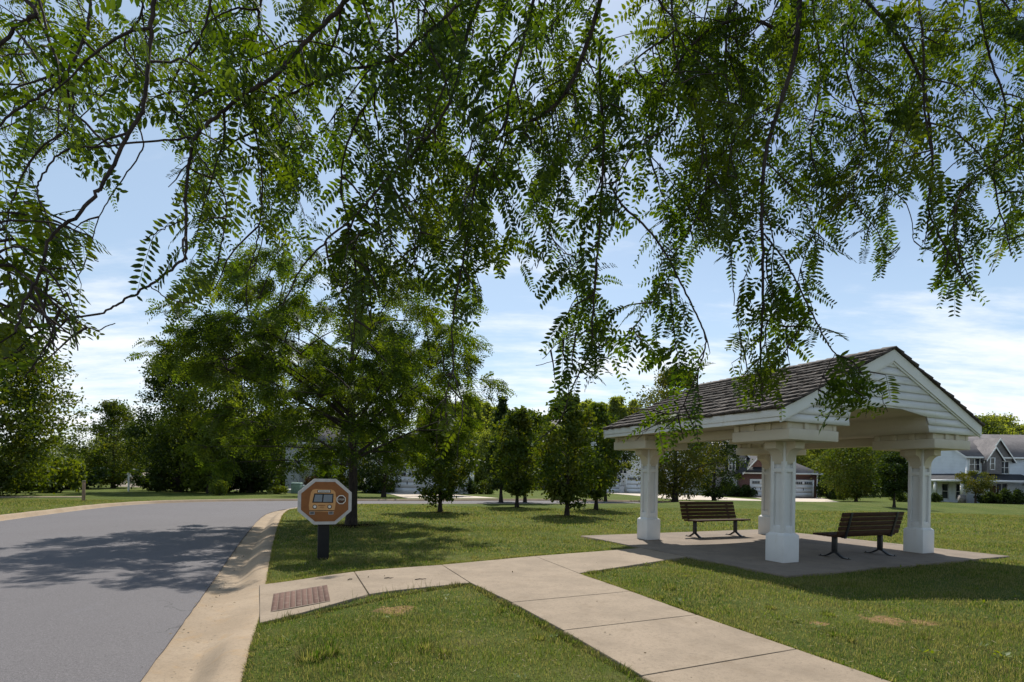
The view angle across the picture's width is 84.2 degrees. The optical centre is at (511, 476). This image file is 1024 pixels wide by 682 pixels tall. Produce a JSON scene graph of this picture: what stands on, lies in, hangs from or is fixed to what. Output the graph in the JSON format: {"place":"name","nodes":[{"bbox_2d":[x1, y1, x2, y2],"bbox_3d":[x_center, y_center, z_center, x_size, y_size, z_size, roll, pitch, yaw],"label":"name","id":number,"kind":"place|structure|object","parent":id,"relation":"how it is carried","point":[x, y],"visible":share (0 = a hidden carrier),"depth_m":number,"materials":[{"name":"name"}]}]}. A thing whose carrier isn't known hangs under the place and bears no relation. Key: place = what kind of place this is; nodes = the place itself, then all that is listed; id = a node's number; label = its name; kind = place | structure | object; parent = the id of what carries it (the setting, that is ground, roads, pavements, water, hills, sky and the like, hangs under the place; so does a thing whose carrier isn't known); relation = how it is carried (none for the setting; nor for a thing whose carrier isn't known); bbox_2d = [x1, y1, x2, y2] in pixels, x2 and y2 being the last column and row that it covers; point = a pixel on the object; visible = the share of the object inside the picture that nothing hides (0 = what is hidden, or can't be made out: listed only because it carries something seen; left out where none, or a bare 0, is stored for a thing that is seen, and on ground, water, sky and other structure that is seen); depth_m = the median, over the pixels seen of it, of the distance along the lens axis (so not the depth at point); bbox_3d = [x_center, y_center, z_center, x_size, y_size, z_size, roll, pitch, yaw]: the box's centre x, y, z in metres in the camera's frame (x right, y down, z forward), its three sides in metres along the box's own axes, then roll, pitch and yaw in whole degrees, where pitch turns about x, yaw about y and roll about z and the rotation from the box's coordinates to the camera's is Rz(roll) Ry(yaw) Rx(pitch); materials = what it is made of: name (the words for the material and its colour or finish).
{"place":"outdoors","nodes":[
{"label":"outdoors","id":0,"kind":"place"},
{"bbox_2d":[116,467,284,489],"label":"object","id":1,"kind":"structure","parent":0,"point":[126,485],"depth_m":65.35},
{"bbox_2d":[271,585,329,611],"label":"tactile paving","id":2,"kind":"structure","parent":0,"point":[299,597],"depth_m":7.04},
{"bbox_2d":[0,501,662,681],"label":"road","id":3,"kind":"structure","parent":0,"point":[92,595],"depth_m":8.19,"materials":[{"name":"grey asphalt"}]},
{"bbox_2d":[386,492,491,497],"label":"driveway","id":4,"kind":"structure","parent":0,"point":[409,495],"depth_m":46.96,"materials":[{"name":"concrete"}]},
{"bbox_2d":[0,478,1023,681],"bbox_3d":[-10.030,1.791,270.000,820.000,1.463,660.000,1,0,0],"label":"ground","id":5,"kind":"structure","parent":0,"point":[876,503],"depth_m":7.44,"materials":[{"name":"green plant"}]},
{"bbox_2d":[5,474,33,492],"bbox_3d":[-33.119,0.404,38.037,1.812,1.656,1.973,1,0,-38],"label":"shrub","id":6,"kind":"object","parent":5,"relation":"on","point":[27,486],"visible":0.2,"depth_m":37.99,"materials":[{"name":"green plant"}]},
{"bbox_2d":[0,496,81,497],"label":"footpath","id":7,"kind":"structure","parent":5,"relation":"on","point":[40,496],"depth_m":32.14,"materials":[{"name":"concrete"}]},
{"bbox_2d":[5,461,85,490],"bbox_3d":[-38.561,-0.085,46.322,6.231,2.907,6.032,1,0,41],"label":"shrub","id":8,"kind":"object","parent":5,"relation":"on","point":[59,488],"visible":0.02,"depth_m":46.66,"materials":[{"name":"green plant"}]},
{"bbox_2d":[21,456,87,492],"bbox_3d":[-32.220,-0.086,39.934,3.766,2.957,3.458,1,0,-43],"label":"shrub","id":9,"kind":"object","parent":5,"relation":"on","point":[70,473],"visible":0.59,"depth_m":39.72,"materials":[{"name":"green plant"}]},
{"bbox_2d":[39,433,75,458],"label":"woodland tree","id":10,"kind":"object","parent":5,"relation":"on","point":[51,449],"visible":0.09,"depth_m":88.03,"materials":[{"name":"green plant"}]},
{"bbox_2d":[0,333,124,495],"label":"maple tree","id":11,"kind":"object","parent":5,"relation":"on","point":[31,424],"visible":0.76,"depth_m":33.20,"materials":[{"name":"green plant"}]},
{"bbox_2d":[53,443,84,465],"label":"woodland tree","id":12,"kind":"object","parent":5,"relation":"on","point":[70,454],"visible":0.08,"depth_m":82.61,"materials":[{"name":"green plant"}]},
{"bbox_2d":[82,482,85,499],"bbox_3d":[-20.858,0.726,27.616,0.120,1.090,0.120,1,0,0],"label":"wooden post","id":13,"kind":"object","parent":5,"relation":"on","point":[83,490],"visible":0.81,"depth_m":27.57,"materials":[{"name":"brown wood"}]},
{"bbox_2d":[63,456,111,488],"bbox_3d":[-40.234,-0.274,51.653,5.341,3.436,5.171,1,0,4],"label":"shrub","id":14,"kind":"object","parent":5,"relation":"on","point":[93,478],"visible":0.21,"depth_m":52.83,"materials":[{"name":"green plant"}]},
{"bbox_2d":[85,436,121,469],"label":"woodland tree","id":15,"kind":"object","parent":5,"relation":"on","point":[95,444],"visible":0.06,"depth_m":95.84,"materials":[{"name":"green plant"}]},
{"bbox_2d":[54,399,154,487],"bbox_3d":[-41.007,-3.424,58.302,9.164,9.366,8.504,1,0,0],"label":"broadleaf tree","id":16,"kind":"object","parent":5,"relation":"on","point":[114,411],"visible":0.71,"depth_m":56.85,"materials":[{"name":"green plant"}]},
{"bbox_2d":[93,437,124,475],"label":"woodland tree","id":17,"kind":"object","parent":5,"relation":"on","point":[115,451],"visible":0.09,"depth_m":81.32,"materials":[{"name":"green plant"}]},
{"bbox_2d":[123,425,170,472],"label":"woodland tree","id":18,"kind":"object","parent":5,"relation":"on","point":[150,455],"visible":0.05,"depth_m":76.11,"materials":[{"name":"green plant"}]},
{"bbox_2d":[122,466,173,490],"bbox_3d":[-31.172,0.013,50.329,5.341,2.907,5.171,1,0,-15],"label":"shrub","id":19,"kind":"object","parent":5,"relation":"on","point":[136,481],"visible":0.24,"depth_m":48.30,"materials":[{"name":"green plant"}]},
{"bbox_2d":[111,359,224,491],"bbox_3d":[-27.355,-4.322,45.555,8.552,11.502,8.982,1,0,22],"label":"broadleaf tree","id":20,"kind":"object","parent":5,"relation":"on","point":[153,473],"visible":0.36,"depth_m":44.58,"materials":[{"name":"green plant"}]},
{"bbox_2d":[166,462,233,491],"bbox_3d":[-27.637,-0.149,50.331,6.231,3.436,6.032,1,0,-31],"label":"shrub","id":21,"kind":"object","parent":5,"relation":"on","point":[197,478],"visible":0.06,"depth_m":48.32,"materials":[{"name":"green plant"}]},
{"bbox_2d":[141,347,267,493],"bbox_3d":[-23.688,-4.330,44.702,8.523,11.503,8.882,1,0,0],"label":"broadleaf tree","id":22,"kind":"object","parent":5,"relation":"on","point":[218,452],"visible":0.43,"depth_m":42.92,"materials":[{"name":"green plant"}]},
{"bbox_2d":[208,479,228,494],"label":"shrub","id":23,"kind":"object","parent":5,"relation":"on","point":[218,487],"visible":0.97,"depth_m":39.75,"materials":[{"name":"green plant"}]},
{"bbox_2d":[195,368,303,492],"bbox_3d":[-22.237,-4.402,48.041,8.356,11.788,9.054,1,0,0],"label":"broadleaf tree","id":24,"kind":"object","parent":5,"relation":"on","point":[250,469],"visible":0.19,"depth_m":47.45,"materials":[{"name":"green plant"}]},
{"bbox_2d":[225,461,284,492],"bbox_3d":[-22.915,-0.158,49.675,5.786,3.700,5.602,1,0,-26],"label":"shrub","id":25,"kind":"object","parent":5,"relation":"on","point":[266,479],"visible":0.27,"depth_m":48.18,"materials":[{"name":"green plant"}]},
{"bbox_2d":[266,485,288,493],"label":"shrub","id":26,"kind":"object","parent":5,"relation":"on","point":[279,489],"visible":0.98,"depth_m":46.66,"materials":[{"name":"green plant"}]},
{"bbox_2d":[291,482,302,493],"bbox_3d":[-18.985,1.016,50.002,0.853,1.050,0.649,1,0,0],"label":"utility box","id":27,"kind":"object","parent":5,"relation":"on","point":[296,487],"visible":0.77,"depth_m":49.70,"materials":[{"name":"paint"}]},
{"bbox_2d":[124,242,516,524],"bbox_3d":[-4.999,-2.353,16.474,10.297,7.872,9.566,1,0,0],"label":"honey locust tree","id":28,"kind":"object","parent":5,"relation":"on","point":[261,364],"visible":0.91,"depth_m":14.64,"materials":[{"name":"green plant"}]},
{"bbox_2d":[297,479,351,559],"bbox_3d":[-3.343,0.840,10.103,0.904,1.614,0.243,1,0,-22],"label":"bus stop sign","id":29,"kind":"object","parent":5,"relation":"on","point":[323,504],"visible":1,"depth_m":10.02,"materials":[{"name":"orange metal"}]},
{"bbox_2d":[288,400,383,488],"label":"broadleaf tree","id":30,"kind":"object","parent":5,"relation":"on","point":[343,480],"visible":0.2,"depth_m":43.84,"materials":[{"name":"green plant"}]},
{"bbox_2d":[0,499,691,520],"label":"kerb","id":31,"kind":"structure","parent":5,"relation":"on","point":[3,517],"depth_m":28.95,"materials":[{"name":"concrete"}]},
{"bbox_2d":[329,524,377,527],"bbox_3d":[-4.730,1.414,16.666,1.622,0.040,1.674,1,0,0],"label":"mulch ring","id":32,"kind":"object","parent":5,"relation":"on","point":[351,526],"visible":0.53,"depth_m":16.43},
{"bbox_2d":[358,476,381,492],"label":"shrub","id":33,"kind":"object","parent":5,"relation":"on","point":[362,486],"visible":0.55,"depth_m":54.62,"materials":[{"name":"green plant"}]},
{"bbox_2d":[334,407,417,496],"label":"broadleaf tree","id":34,"kind":"object","parent":5,"relation":"on","point":[370,471],"visible":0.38,"depth_m":42.40,"materials":[{"name":"green plant"}]},
{"bbox_2d":[280,421,477,493],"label":"house","id":35,"kind":"structure","parent":5,"relation":"on","point":[407,486],"depth_m":56.88,"materials":[{"name":"white"}]},
{"bbox_2d":[393,470,422,492],"bbox_3d":[-10.511,0.472,56.918,3.229,2.360,0.125,1,0,0],"label":"garage door","id":36,"kind":"structure","parent":35,"relation":"in","point":[407,486],"depth_m":56.88,"materials":[{"name":"white metal"}]},
{"bbox_2d":[141,503,631,681],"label":"kerb","id":37,"kind":"structure","parent":5,"relation":"on","point":[229,631],"depth_m":6.09,"materials":[{"name":"concrete"}]},
{"bbox_2d":[386,478,395,492],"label":"shrub","id":38,"kind":"object","parent":5,"relation":"on","point":[389,490],"visible":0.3,"depth_m":55.74,"materials":[{"name":"green plant"}]},
{"bbox_2d":[391,411,485,511],"bbox_3d":[-3.201,-0.700,23.849,4.060,4.631,3.918,1,0,0],"label":"lawn tree","id":39,"kind":"object","parent":5,"relation":"on","point":[443,488],"visible":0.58,"depth_m":23.39,"materials":[{"name":"green plant"}]},
{"bbox_2d":[426,424,482,486],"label":"broadleaf tree","id":40,"kind":"object","parent":5,"relation":"on","point":[474,438],"visible":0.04,"depth_m":47.97,"materials":[{"name":"green plant"}]},
{"bbox_2d":[457,397,478,475],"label":"conifer","id":41,"kind":"object","parent":5,"relation":"on","point":[471,414],"visible":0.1,"depth_m":102.10,"materials":[{"name":"green plant"}]},
{"bbox_2d":[460,477,484,493],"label":"shrub","id":42,"kind":"object","parent":5,"relation":"on","point":[472,488],"visible":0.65,"depth_m":56.95,"materials":[{"name":"green plant"}]},
{"bbox_2d":[462,434,486,483],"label":"woodland tree","id":43,"kind":"object","parent":5,"relation":"on","point":[478,479],"visible":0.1,"depth_m":88.87,"materials":[{"name":"green plant"}]},
{"bbox_2d":[472,396,487,477],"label":"conifer","id":44,"kind":"object","parent":5,"relation":"on","point":[480,415],"visible":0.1,"depth_m":110.10,"materials":[{"name":"green plant"}]},
{"bbox_2d":[471,430,498,487],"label":"woodland tree","id":45,"kind":"object","parent":5,"relation":"on","point":[481,442],"visible":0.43,"depth_m":85.91,"materials":[{"name":"green plant"}]},
{"bbox_2d":[476,480,494,493],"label":"shrub","id":46,"kind":"object","parent":5,"relation":"on","point":[481,483],"visible":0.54,"depth_m":57.70,"materials":[{"name":"green plant"}]},
{"bbox_2d":[481,401,489,431],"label":"conifer","id":47,"kind":"object","parent":5,"relation":"on","point":[484,411],"visible":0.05,"depth_m":124.81,"materials":[{"name":"green plant"}]},
{"bbox_2d":[473,422,503,485],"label":"woodland tree","id":48,"kind":"object","parent":5,"relation":"on","point":[494,432],"visible":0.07,"depth_m":87.23,"materials":[{"name":"green plant"}]},
{"bbox_2d":[480,395,521,502],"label":"lawn tree","id":49,"kind":"object","parent":5,"relation":"on","point":[499,414],"visible":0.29,"depth_m":35.85,"materials":[{"name":"green plant"}]},
{"bbox_2d":[0,0,1023,463],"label":"honey locust tree","id":50,"kind":"object","parent":5,"relation":"on","point":[712,84],"visible":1,"depth_m":2.52,"materials":[{"name":"green plant"}]},
{"bbox_2d":[502,408,554,501],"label":"lawn tree","id":51,"kind":"object","parent":5,"relation":"on","point":[535,422],"visible":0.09,"depth_m":36.62,"materials":[{"name":"green plant"}]},
{"bbox_2d":[526,392,609,514],"bbox_3d":[2.008,-0.857,22.875,3.685,5.124,3.441,1,0,-41],"label":"lawn tree","id":52,"kind":"object","parent":5,"relation":"on","point":[556,443],"visible":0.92,"depth_m":22.34,"materials":[{"name":"green plant"}]},
{"bbox_2d":[259,548,889,681],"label":"footpath","id":53,"kind":"structure","parent":5,"relation":"on","point":[628,628],"depth_m":6.22,"materials":[{"name":"concrete"}]},
{"bbox_2d":[590,412,636,501],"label":"lawn tree","id":54,"kind":"object","parent":5,"relation":"on","point":[625,457],"visible":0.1,"depth_m":41.48,"materials":[{"name":"green plant"}]},
{"bbox_2d":[606,396,623,419],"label":"conifer","id":55,"kind":"object","parent":5,"relation":"on","point":[614,405],"visible":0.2,"depth_m":104.14,"materials":[{"name":"green plant"}]},
{"bbox_2d":[620,406,628,419],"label":"conifer","id":56,"kind":"object","parent":5,"relation":"on","point":[625,413],"visible":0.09,"depth_m":104.74,"materials":[{"name":"green plant"}]},
{"bbox_2d":[626,399,638,413],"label":"conifer","id":57,"kind":"object","parent":5,"relation":"on","point":[631,404],"visible":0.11,"depth_m":109.09,"materials":[{"name":"green plant"}]},
{"bbox_2d":[259,541,1021,680],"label":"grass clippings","id":58,"kind":"object","parent":5,"relation":"on","point":[640,588],"depth_m":6.08,"materials":[{"name":"plant"}]},
{"bbox_2d":[274,531,1022,680],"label":"lawn weeds","id":59,"kind":"object","parent":5,"relation":"on","point":[921,649],"visible":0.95,"depth_m":6.17,"materials":[{"name":"green plant"}]},
{"bbox_2d":[589,438,710,494],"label":"house","id":60,"kind":"structure","parent":5,"relation":"on","point":[633,486],"depth_m":76.98,"materials":[{"name":"white"}]},
{"bbox_2d":[607,475,620,492],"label":"garage door","id":61,"kind":"structure","parent":60,"relation":"in","point":[616,489],"depth_m":76.88,"materials":[{"name":"white metal"}]},
{"bbox_2d":[625,476,640,492],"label":"garage door","id":62,"kind":"structure","parent":60,"relation":"in","point":[633,486],"depth_m":76.88,"materials":[{"name":"white metal"}]},
{"bbox_2d":[623,365,729,501],"bbox_3d":[12.453,-3.516,46.023,9.774,11.323,10.148,1,0,42],"label":"broadleaf tree","id":63,"kind":"object","parent":5,"relation":"on","point":[674,467],"visible":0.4,"depth_m":45.06,"materials":[{"name":"green plant"}]},
{"bbox_2d":[684,440,752,500],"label":"broadleaf tree","id":64,"kind":"object","parent":5,"relation":"on","point":[714,492],"visible":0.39,"depth_m":51.38,"materials":[{"name":"green plant"}]},
{"bbox_2d":[717,483,743,496],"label":"shrub","id":65,"kind":"object","parent":5,"relation":"on","point":[737,491],"visible":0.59,"depth_m":70.83,"materials":[{"name":"green plant"}]},
{"bbox_2d":[739,484,757,496],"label":"shrub","id":66,"kind":"object","parent":5,"relation":"on","point":[750,491],"visible":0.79,"depth_m":71.06,"materials":[{"name":"green plant"}]},
{"bbox_2d":[706,441,822,497],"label":"house","id":67,"kind":"structure","parent":5,"relation":"on","point":[806,484],"depth_m":72.00,"materials":[{"name":"red brick"}]},
{"bbox_2d":[728,458,735,469],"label":"window","id":68,"kind":"structure","parent":67,"relation":"in","point":[732,466],"depth_m":73.97,"materials":[{"name":"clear glass"}]},
{"bbox_2d":[750,479,761,495],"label":"garage door","id":69,"kind":"structure","parent":67,"relation":"in","point":[757,483],"depth_m":71.89,"materials":[{"name":"white metal"}]},
{"bbox_2d":[795,480,813,496],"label":"garage door","id":70,"kind":"structure","parent":67,"relation":"in","point":[804,488],"depth_m":71.89,"materials":[{"name":"white metal"}]},
{"bbox_2d":[581,529,1009,577],"bbox_3d":[6.015,1.654,13.149,6.767,0.161,6.210,1,0,-26],"label":"concrete pad","id":71,"kind":"object","parent":5,"relation":"on","point":[747,552],"visible":0.71,"depth_m":11.84,"materials":[{"name":"grey concrete"}]},
{"bbox_2d":[679,502,750,538],"bbox_3d":[5.341,1.113,14.922,1.860,0.898,0.674,1,0,-25],"label":"park bench","id":72,"kind":"object","parent":71,"relation":"on","point":[713,509],"visible":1,"depth_m":15.04,"materials":[{"name":"brown wood"}]},
{"bbox_2d":[602,346,984,562],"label":"pavilion","id":73,"kind":"structure","parent":71,"relation":"on","point":[924,422],"depth_m":11.48,"materials":[{"name":"white paint"}]},
{"bbox_2d":[813,512,903,559],"bbox_3d":[6.986,1.140,11.415,1.860,0.898,0.674,1,0,-25],"label":"park bench","id":74,"kind":"object","parent":71,"relation":"on","point":[861,526],"visible":1,"depth_m":11.16,"materials":[{"name":"brown wood"}]},
{"bbox_2d":[796,449,819,468],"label":"woodland tree","id":75,"kind":"object","parent":5,"relation":"on","point":[801,458],"visible":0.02,"depth_m":88.62,"materials":[{"name":"green plant"}]},
{"bbox_2d":[815,475,837,498],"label":"shrub","id":76,"kind":"object","parent":5,"relation":"on","point":[821,492],"visible":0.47,"depth_m":70.14,"materials":[{"name":"green plant"}]},
{"bbox_2d":[796,448,863,483],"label":"woodland tree","id":77,"kind":"object","parent":5,"relation":"on","point":[814,455],"visible":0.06,"depth_m":90.62,"materials":[{"name":"green plant"}]},
{"bbox_2d":[830,488,853,499],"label":"shrub","id":78,"kind":"object","parent":5,"relation":"on","point":[834,494],"visible":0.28,"depth_m":67.79,"materials":[{"name":"green plant"}]},
{"bbox_2d":[805,447,907,501],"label":"broadleaf tree","id":79,"kind":"object","parent":5,"relation":"on","point":[845,459],"visible":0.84,"depth_m":60.98,"materials":[{"name":"green plant"}]},
{"bbox_2d":[871,451,907,506],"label":"lawn tree","id":80,"kind":"object","parent":5,"relation":"on","point":[897,470],"visible":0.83,"depth_m":34.67,"materials":[{"name":"green plant"}]},
{"bbox_2d":[888,492,907,501],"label":"shrub","id":81,"kind":"object","parent":5,"relation":"on","point":[903,498],"visible":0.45,"depth_m":63.37,"materials":[{"name":"green plant"}]},
{"bbox_2d":[931,492,943,501],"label":"shrub","id":82,"kind":"object","parent":5,"relation":"on","point":[935,496],"visible":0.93,"depth_m":64.50,"materials":[{"name":"green plant"}]},
{"bbox_2d":[954,470,999,502],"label":"ornamental tree","id":83,"kind":"object","parent":5,"relation":"on","point":[978,487],"visible":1,"depth_m":60.54,"materials":[{"name":"green plant"}]},
{"bbox_2d":[931,434,1023,504],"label":"house","id":84,"kind":"structure","parent":5,"relation":"on","point":[1001,457],"depth_m":66.12,"materials":[{"name":"white"}]},
{"bbox_2d":[941,483,948,498],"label":"window","id":85,"kind":"structure","parent":84,"relation":"in","point":[944,486],"depth_m":69.17,"materials":[{"name":"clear glass"}]},
{"bbox_2d":[955,483,959,499],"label":"window","id":86,"kind":"structure","parent":84,"relation":"in","point":[957,485],"depth_m":67.30,"materials":[{"name":"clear glass"}]},
{"bbox_2d":[968,458,980,470],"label":"window","id":87,"kind":"structure","parent":84,"relation":"in","point":[974,463],"depth_m":65.98,"materials":[{"name":"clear glass"}]},
{"bbox_2d":[990,457,994,469],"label":"window","id":88,"kind":"structure","parent":84,"relation":"in","point":[992,460],"depth_m":65.23,"materials":[{"name":"clear glass"}]},
{"bbox_2d":[995,483,1007,491],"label":"window","id":89,"kind":"structure","parent":84,"relation":"in","point":[1001,485],"depth_m":65.98,"materials":[{"name":"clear glass"}]},
{"bbox_2d":[1002,461,1009,473],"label":"window","id":90,"kind":"structure","parent":84,"relation":"in","point":[1005,465],"depth_m":65.98,"materials":[{"name":"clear glass"}]},
{"bbox_2d":[973,490,1003,503],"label":"shrub","id":91,"kind":"object","parent":5,"relation":"on","point":[982,499],"visible":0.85,"depth_m":61.99,"materials":[{"name":"green plant"}]},
{"bbox_2d":[974,415,1016,434],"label":"woodland tree","id":92,"kind":"object","parent":5,"relation":"on","point":[985,430],"visible":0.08,"depth_m":88.54,"materials":[{"name":"green plant"}]},
{"bbox_2d":[975,411,1019,434],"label":"woodland tree","id":93,"kind":"object","parent":5,"relation":"on","point":[993,421],"visible":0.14,"depth_m":89.06,"materials":[{"name":"green plant"}]},
{"bbox_2d":[986,488,1014,503],"bbox_3d":[53.393,2.172,62.125,2.585,2.114,2.670,1,0,-42],"label":"shrub","id":94,"kind":"object","parent":5,"relation":"on","point":[1003,494],"visible":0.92,"depth_m":61.27,"materials":[{"name":"green plant"}]},
{"bbox_2d":[996,412,1023,433],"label":"woodland tree","id":95,"kind":"object","parent":5,"relation":"on","point":[1011,419],"visible":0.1,"depth_m":105.35,"materials":[{"name":"green plant"}]},
{"bbox_2d":[1003,488,1023,504],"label":"shrub","id":96,"kind":"object","parent":5,"relation":"on","point":[1018,499],"visible":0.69,"depth_m":61.26,"materials":[{"name":"green plant"}]},
{"bbox_2d":[1010,424,1023,434],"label":"woodland tree","id":97,"kind":"object","parent":5,"relation":"on","point":[1017,425],"visible":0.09,"depth_m":102.76,"materials":[{"name":"green plant"}]},
{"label":"mulch ring","id":98,"kind":"structure","parent":5,"relation":"on","visible":0},
{"bbox_2d":[488,405,547,506],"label":"lawn tree","id":99,"kind":"object","parent":98,"relation":"on","point":[511,452],"visible":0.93,"depth_m":29.07,"materials":[{"name":"green plant"}]},
{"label":"mulch ring","id":100,"kind":"structure","parent":5,"relation":"on","visible":0},
{"bbox_2d":[561,402,634,508],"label":"lawn tree","id":101,"kind":"object","parent":100,"relation":"on","point":[603,417],"visible":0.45,"depth_m":27.49,"materials":[{"name":"green plant"}]},
{"bbox_2d":[0,0,1023,462],"label":"sky","id":102,"kind":"structure","parent":0,"point":[977,356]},
{"bbox_2d":[607,492,760,500],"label":"driveway","id":103,"kind":"structure","parent":0,"point":[698,497],"depth_m":59.18,"materials":[{"name":"concrete"}]},
{"bbox_2d":[754,497,836,501],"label":"driveway","id":104,"kind":"structure","parent":0,"point":[811,500],"depth_m":63.11,"materials":[{"name":"concrete"}]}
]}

